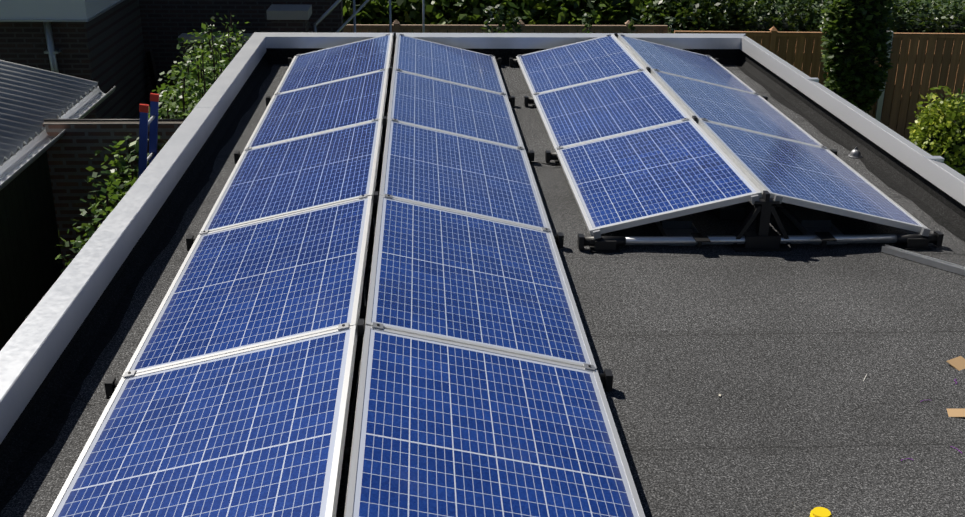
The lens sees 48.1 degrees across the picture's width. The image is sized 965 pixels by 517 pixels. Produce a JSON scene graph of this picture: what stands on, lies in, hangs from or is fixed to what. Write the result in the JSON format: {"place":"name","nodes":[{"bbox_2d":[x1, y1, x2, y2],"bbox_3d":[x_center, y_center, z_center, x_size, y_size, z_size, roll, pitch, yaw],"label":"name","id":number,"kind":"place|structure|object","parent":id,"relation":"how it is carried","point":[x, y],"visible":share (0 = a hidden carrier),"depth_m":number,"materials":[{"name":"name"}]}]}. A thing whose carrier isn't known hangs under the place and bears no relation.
{"place":"outdoors","nodes":[
{"label":"outdoors","id":0,"kind":"place"},
{"bbox_2d":[0,88,94,350],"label":"shed walls","id":1,"kind":"structure","parent":0,"point":[31,267],"depth_m":8.90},
{"bbox_2d":[0,60,97,165],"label":"corrugated roof","id":2,"kind":"structure","parent":1,"relation":"on","point":[32,99],"depth_m":9.93,"materials":[{"name":"grey metal"}]},
{"bbox_2d":[0,86,115,190],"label":"gutter","id":3,"kind":"object","parent":2,"relation":"attached to","point":[20,161],"visible":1,"depth_m":9.02,"materials":[{"name":"grey metal"}]},
{"bbox_2d":[0,0,149,118],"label":"neighbour wall","id":4,"kind":"structure","parent":0,"point":[105,50],"depth_m":14.24,"materials":[{"name":"brick"}]},
{"bbox_2d":[43,22,60,72],"bbox_3d":[-5.425,-2.397,13.707,0.170,1.283,0.125,-1,22,-3],"label":"downpipe","id":5,"kind":"object","parent":4,"relation":"attached to","point":[51,51],"visible":0.52,"depth_m":13.56,"materials":[{"name":"grey metal"}]},
{"bbox_2d":[0,0,123,21],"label":"fascia board","id":6,"kind":"object","parent":4,"relation":"on","point":[50,10],"visible":1,"depth_m":13.26,"materials":[{"name":"white paint"}]},
{"bbox_2d":[747,0,964,175],"bbox_3d":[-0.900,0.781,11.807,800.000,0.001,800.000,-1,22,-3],"label":"ground","id":7,"kind":"structure","parent":0,"point":[894,3],"depth_m":33.94,"materials":[{"name":"green plant"}]},
{"bbox_2d":[43,122,182,268],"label":"garden brick wall","id":8,"kind":"structure","parent":7,"relation":"on","point":[72,150],"depth_m":9.45,"materials":[{"name":"brown brick"}]},
{"bbox_2d":[44,119,184,121],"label":"wall coping","id":9,"kind":"structure","parent":8,"relation":"on","point":[108,120],"depth_m":9.36,"materials":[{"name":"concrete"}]},
{"bbox_2d":[146,50,164,118],"bbox_3d":[-4.888,-2.166,16.515,0.040,1.952,0.860,-14,26,-33],"label":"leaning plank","id":10,"kind":"object","parent":7,"relation":"on","point":[152,68],"visible":0.43,"depth_m":16.40,"materials":[{"name":"brown wood"}]},
{"bbox_2d":[139,0,343,117],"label":"brick wall","id":11,"kind":"structure","parent":7,"relation":"on","point":[165,24],"depth_m":16.35,"materials":[{"name":"brick"}]},
{"bbox_2d":[178,4,311,107],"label":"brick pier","id":12,"kind":"structure","parent":7,"relation":"on","point":[288,17],"depth_m":14.60,"materials":[{"name":"grey brick"}]},
{"bbox_2d":[313,0,424,32],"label":"frame","id":13,"kind":"object","parent":7,"relation":"on","point":[328,11],"visible":0.25,"depth_m":15.69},
{"bbox_2d":[0,48,964,516],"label":"roof deck","id":14,"kind":"structure","parent":7,"relation":"on","point":[782,352],"depth_m":4.99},
{"bbox_2d":[104,319,612,400],"bbox_3d":[-0.499,0.421,4.458,2.099,0.333,0.160,-1,22,-3],"label":"mount","id":15,"kind":"object","parent":14,"relation":"on","point":[111,382],"visible":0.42,"depth_m":4.45,"materials":[{"name":"metal"}]},
{"bbox_2d":[47,325,357,516],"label":"panel","id":16,"kind":"object","parent":15,"relation":"on","point":[259,431],"visible":0.98,"depth_m":3.79,"materials":[{"name":"glass"}]},
{"bbox_2d":[122,196,372,376],"bbox_3d":[-1.044,0.084,5.211,0.972,0.257,1.660,-1,22,-3],"label":"panel","id":17,"kind":"object","parent":15,"relation":"attached to","point":[268,281],"visible":0.83,"depth_m":5.04,"materials":[{"name":"glass"}]},
{"bbox_2d":[364,195,596,369],"bbox_3d":[-0.046,0.073,5.271,0.972,0.257,1.660,-1,22,-3],"label":"panel","id":18,"kind":"object","parent":15,"relation":"on","point":[464,278],"visible":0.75,"depth_m":5.10,"materials":[{"name":"glass"},{"name":"silicon solar cells"},{"name":"aluminium"}]},
{"bbox_2d":[344,325,644,516],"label":"panel","id":19,"kind":"object","parent":15,"relation":"on","point":[443,428],"visible":1,"depth_m":3.82,"materials":[{"name":"glass"}]},
{"bbox_2d":[186,191,563,252],"bbox_3d":[-0.589,-0.199,6.006,2.099,0.333,0.160,-1,22,-3],"label":"mount","id":20,"kind":"object","parent":14,"relation":"on","point":[558,238],"visible":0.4,"depth_m":6.00,"materials":[{"name":"metal"}]},
{"bbox_2d":[234,116,533,165],"bbox_3d":[-0.680,-0.820,7.554,2.099,0.333,0.160,-1,22,-3],"label":"mount","id":21,"kind":"object","parent":14,"relation":"on","point":[530,154],"visible":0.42,"depth_m":7.54,"materials":[{"name":"metal"}]},
{"bbox_2d":[199,119,382,233],"bbox_3d":[-1.134,-0.538,6.763,0.972,0.257,1.660,-1,22,-3],"label":"panel","id":22,"kind":"object","parent":21,"relation":"attached to","point":[309,172],"visible":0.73,"depth_m":6.63,"materials":[{"name":"glass"}]},
{"bbox_2d":[244,69,388,149],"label":"panel","id":23,"kind":"object","parent":21,"relation":"on","point":[325,107],"visible":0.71,"depth_m":8.21,"materials":[{"name":"glass"}]},
{"bbox_2d":[387,69,524,148],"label":"panel","id":24,"kind":"object","parent":21,"relation":"on","point":[446,106],"visible":0.77,"depth_m":8.27,"materials":[{"name":"glass"}]},
{"bbox_2d":[379,119,551,230],"bbox_3d":[-0.137,-0.546,6.819,0.972,0.257,1.660,-1,22,-3],"label":"panel","id":25,"kind":"object","parent":21,"relation":"on","point":[453,172],"visible":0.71,"depth_m":6.69,"materials":[{"name":"glass"},{"name":"silicon solar cells"},{"name":"aluminium"}]},
{"bbox_2d":[266,67,514,107],"bbox_3d":[-0.771,-1.440,9.102,2.099,0.333,0.160,-1,22,-3],"label":"mount","id":26,"kind":"object","parent":14,"relation":"on","point":[511,100],"visible":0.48,"depth_m":9.09,"materials":[{"name":"metal"}]},
{"bbox_2d":[288,32,500,67],"bbox_3d":[-0.860,-2.049,10.622,2.099,0.333,0.160,-1,22,-3],"label":"mount","id":27,"kind":"object","parent":14,"relation":"on","point":[498,60],"visible":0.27,"depth_m":10.61,"materials":[{"name":"metal"}]},
{"bbox_2d":[274,33,392,94],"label":"panel","id":28,"kind":"object","parent":27,"relation":"on","point":[339,62],"visible":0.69,"depth_m":9.77,"materials":[{"name":"glass"}]},
{"bbox_2d":[393,34,506,94],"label":"panel","id":29,"kind":"object","parent":27,"relation":"on","point":[439,61],"visible":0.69,"depth_m":9.83,"materials":[{"name":"glass"}]},
{"bbox_2d":[343,42,560,510],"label":"dc cables","id":30,"kind":"object","parent":14,"relation":"on","point":[346,455],"visible":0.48,"depth_m":4.05,"materials":[{"name":"black plastic"}]},
{"bbox_2d":[0,32,964,443],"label":"parapet coping","id":31,"kind":"object","parent":14,"relation":"on","point":[36,344],"visible":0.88,"depth_m":6.88,"materials":[{"name":"metal"}]},
{"bbox_2d":[509,33,718,67],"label":"mount","id":32,"kind":"object","parent":14,"relation":"on","point":[512,61],"visible":0.21,"depth_m":10.73,"materials":[{"name":"metal"}]},
{"bbox_2d":[516,34,645,96],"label":"panel","id":33,"kind":"object","parent":32,"relation":"on","point":[576,63],"visible":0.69,"depth_m":9.89,"materials":[{"name":"glass"},{"name":"silicon solar cells"},{"name":"aluminium"}]},
{"bbox_2d":[617,34,755,92],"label":"panel","id":34,"kind":"object","parent":32,"relation":"on","point":[680,62],"visible":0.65,"depth_m":9.95,"materials":[{"name":"glass"},{"name":"silicon solar cells"},{"name":"aluminium"}]},
{"bbox_2d":[524,67,767,107],"bbox_3d":[1.409,-1.459,9.222,2.099,0.333,0.160,-1,22,-3],"label":"mount","id":35,"kind":"object","parent":14,"relation":"on","point":[528,100],"visible":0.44,"depth_m":9.20,"materials":[{"name":"metal"}]},
{"bbox_2d":[532,69,691,151],"bbox_3d":[0.955,-1.176,8.428,0.972,0.257,1.660,-1,22,-3],"label":"panel","id":36,"kind":"object","parent":35,"relation":"on","point":[607,107],"visible":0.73,"depth_m":8.32,"materials":[{"name":"glass"},{"name":"silicon solar cells"},{"name":"aluminium"}]},
{"bbox_2d":[650,69,823,146],"bbox_3d":[1.949,-1.185,8.483,0.972,0.257,1.660,-1,22,-3],"label":"panel","id":37,"kind":"object","parent":35,"relation":"on","point":[723,105],"visible":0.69,"depth_m":8.38,"materials":[{"name":"glass"},{"name":"silicon solar cells"},{"name":"aluminium"}]},
{"bbox_2d":[545,116,837,164],"bbox_3d":[1.499,-0.839,7.674,2.099,0.333,0.160,-1,22,-3],"label":"mount","id":38,"kind":"object","parent":14,"relation":"on","point":[549,155],"visible":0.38,"depth_m":7.66,"materials":[{"name":"metal"}]},
{"bbox_2d":[655,202,846,245],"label":"ballast trays","id":39,"kind":"object","parent":14,"relation":"on","point":[806,221],"visible":0.23,"depth_m":6.46,"materials":[{"name":"black plastic"}]},
{"bbox_2d":[577,191,943,252],"bbox_3d":[1.592,-0.210,6.103,2.099,0.333,0.160,-1,22,-3],"label":"mount","id":40,"kind":"object","parent":14,"relation":"on","point":[762,237],"visible":0.98,"depth_m":6.13,"materials":[{"name":"metal"}]},
{"bbox_2d":[555,118,761,235],"bbox_3d":[1.048,-0.557,6.882,0.972,0.257,1.660,-1,22,-3],"label":"panel","id":41,"kind":"object","parent":40,"relation":"on","point":[652,174],"visible":0.88,"depth_m":6.71,"materials":[{"name":"glass"},{"name":"silicon solar cells"},{"name":"aluminium"}]},
{"bbox_2d":[697,119,926,232],"bbox_3d":[2.042,-0.564,6.935,0.972,0.257,1.660,-1,22,-3],"label":"panel","id":42,"kind":"object","parent":40,"relation":"on","point":[807,175],"visible":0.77,"depth_m":6.74,"materials":[{"name":"glass"},{"name":"silicon"},{"name":"aluminium"}]},
{"bbox_2d":[744,205,786,208],"bbox_3d":[1.823,-0.324,6.704,0.493,0.020,0.073,-1,22,-3],"label":"panel cable","id":43,"kind":"object","parent":14,"relation":"on","point":[774,206],"visible":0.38,"depth_m":6.68,"materials":[{"name":"black plastic"}]},
{"bbox_2d":[810,507,831,516],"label":"yellow cap","id":44,"kind":"object","parent":14,"relation":"on","point":[819,512],"visible":1,"depth_m":3.72,"materials":[{"name":"yellow plastic"}]},
{"bbox_2d":[848,147,861,158],"bbox_3d":[2.735,-0.772,7.924,0.097,0.097,0.100,-1,22,-3],"label":"roof drain guard","id":45,"kind":"object","parent":14,"relation":"on","point":[855,153],"visible":0.98,"depth_m":7.90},
{"bbox_2d":[881,244,964,275],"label":"loose rail","id":46,"kind":"object","parent":14,"relation":"on","point":[926,260],"visible":1,"depth_m":5.97,"materials":[{"name":"metal"}]},
{"bbox_2d":[946,356,964,417],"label":"cardboard pieces","id":47,"kind":"object","parent":14,"relation":"on","point":[957,363],"visible":1,"depth_m":4.82,"materials":[{"name":"beige cardboard"}]},
{"bbox_2d":[344,19,670,32],"bbox_3d":[-3.500,-3.197,18.978,13.668,2.000,0.130,-1,22,-3],"label":"fence","id":48,"kind":"object","parent":7,"relation":"on","point":[397,27],"visible":0.17,"depth_m":18.88,"materials":[{"name":"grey wood"}]},
{"bbox_2d":[343,0,747,32],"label":"hedge treeline","id":49,"kind":"object","parent":7,"relation":"on","point":[531,12],"visible":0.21,"depth_m":19.59,"materials":[{"name":"green plant"}]},
{"bbox_2d":[481,5,675,32],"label":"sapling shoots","id":50,"kind":"object","parent":7,"relation":"on","point":[501,16],"visible":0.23,"depth_m":11.58,"materials":[{"name":"green plant"}]},
{"bbox_2d":[634,0,964,124],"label":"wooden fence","id":51,"kind":"object","parent":7,"relation":"on","point":[799,16],"visible":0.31,"depth_m":19.45,"materials":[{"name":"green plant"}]},
{"bbox_2d":[674,26,964,139],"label":"fence","id":52,"kind":"object","parent":7,"relation":"on","point":[771,39],"visible":0.21,"depth_m":18.81,"materials":[{"name":"brown wood"}]},
{"bbox_2d":[818,0,893,114],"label":"cypress tree","id":53,"kind":"object","parent":7,"relation":"on","point":[858,33],"visible":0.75,"depth_m":17.28,"materials":[{"name":"green plant"}]},
{"bbox_2d":[907,86,964,174],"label":"yellow shrub","id":54,"kind":"object","parent":7,"relation":"on","point":[940,132],"visible":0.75,"depth_m":14.25,"materials":[{"name":"green plant"}]},
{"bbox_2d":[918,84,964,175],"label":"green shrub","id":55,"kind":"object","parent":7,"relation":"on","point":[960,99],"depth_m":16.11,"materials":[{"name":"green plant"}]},
{"label":"alley paving","id":56,"kind":"structure","parent":0,"visible":0},
{"bbox_2d":[138,93,158,177],"bbox_3d":[-2.505,0.472,8.002,0.475,3.367,0.338,-1,22,-3],"label":"ladder","id":57,"kind":"object","parent":56,"relation":"on","point":[144,123],"visible":0.15,"depth_m":7.41,"materials":[{"name":"blue metal"}]},
{"bbox_2d":[55,12,249,272],"bbox_3d":[-2.931,-0.533,10.622,1.050,3.272,5.702,-1,22,-3],"label":"climber shrub","id":58,"kind":"object","parent":56,"relation":"on","point":[215,64],"visible":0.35,"depth_m":10.53,"materials":[{"name":"green plant"}]}
]}

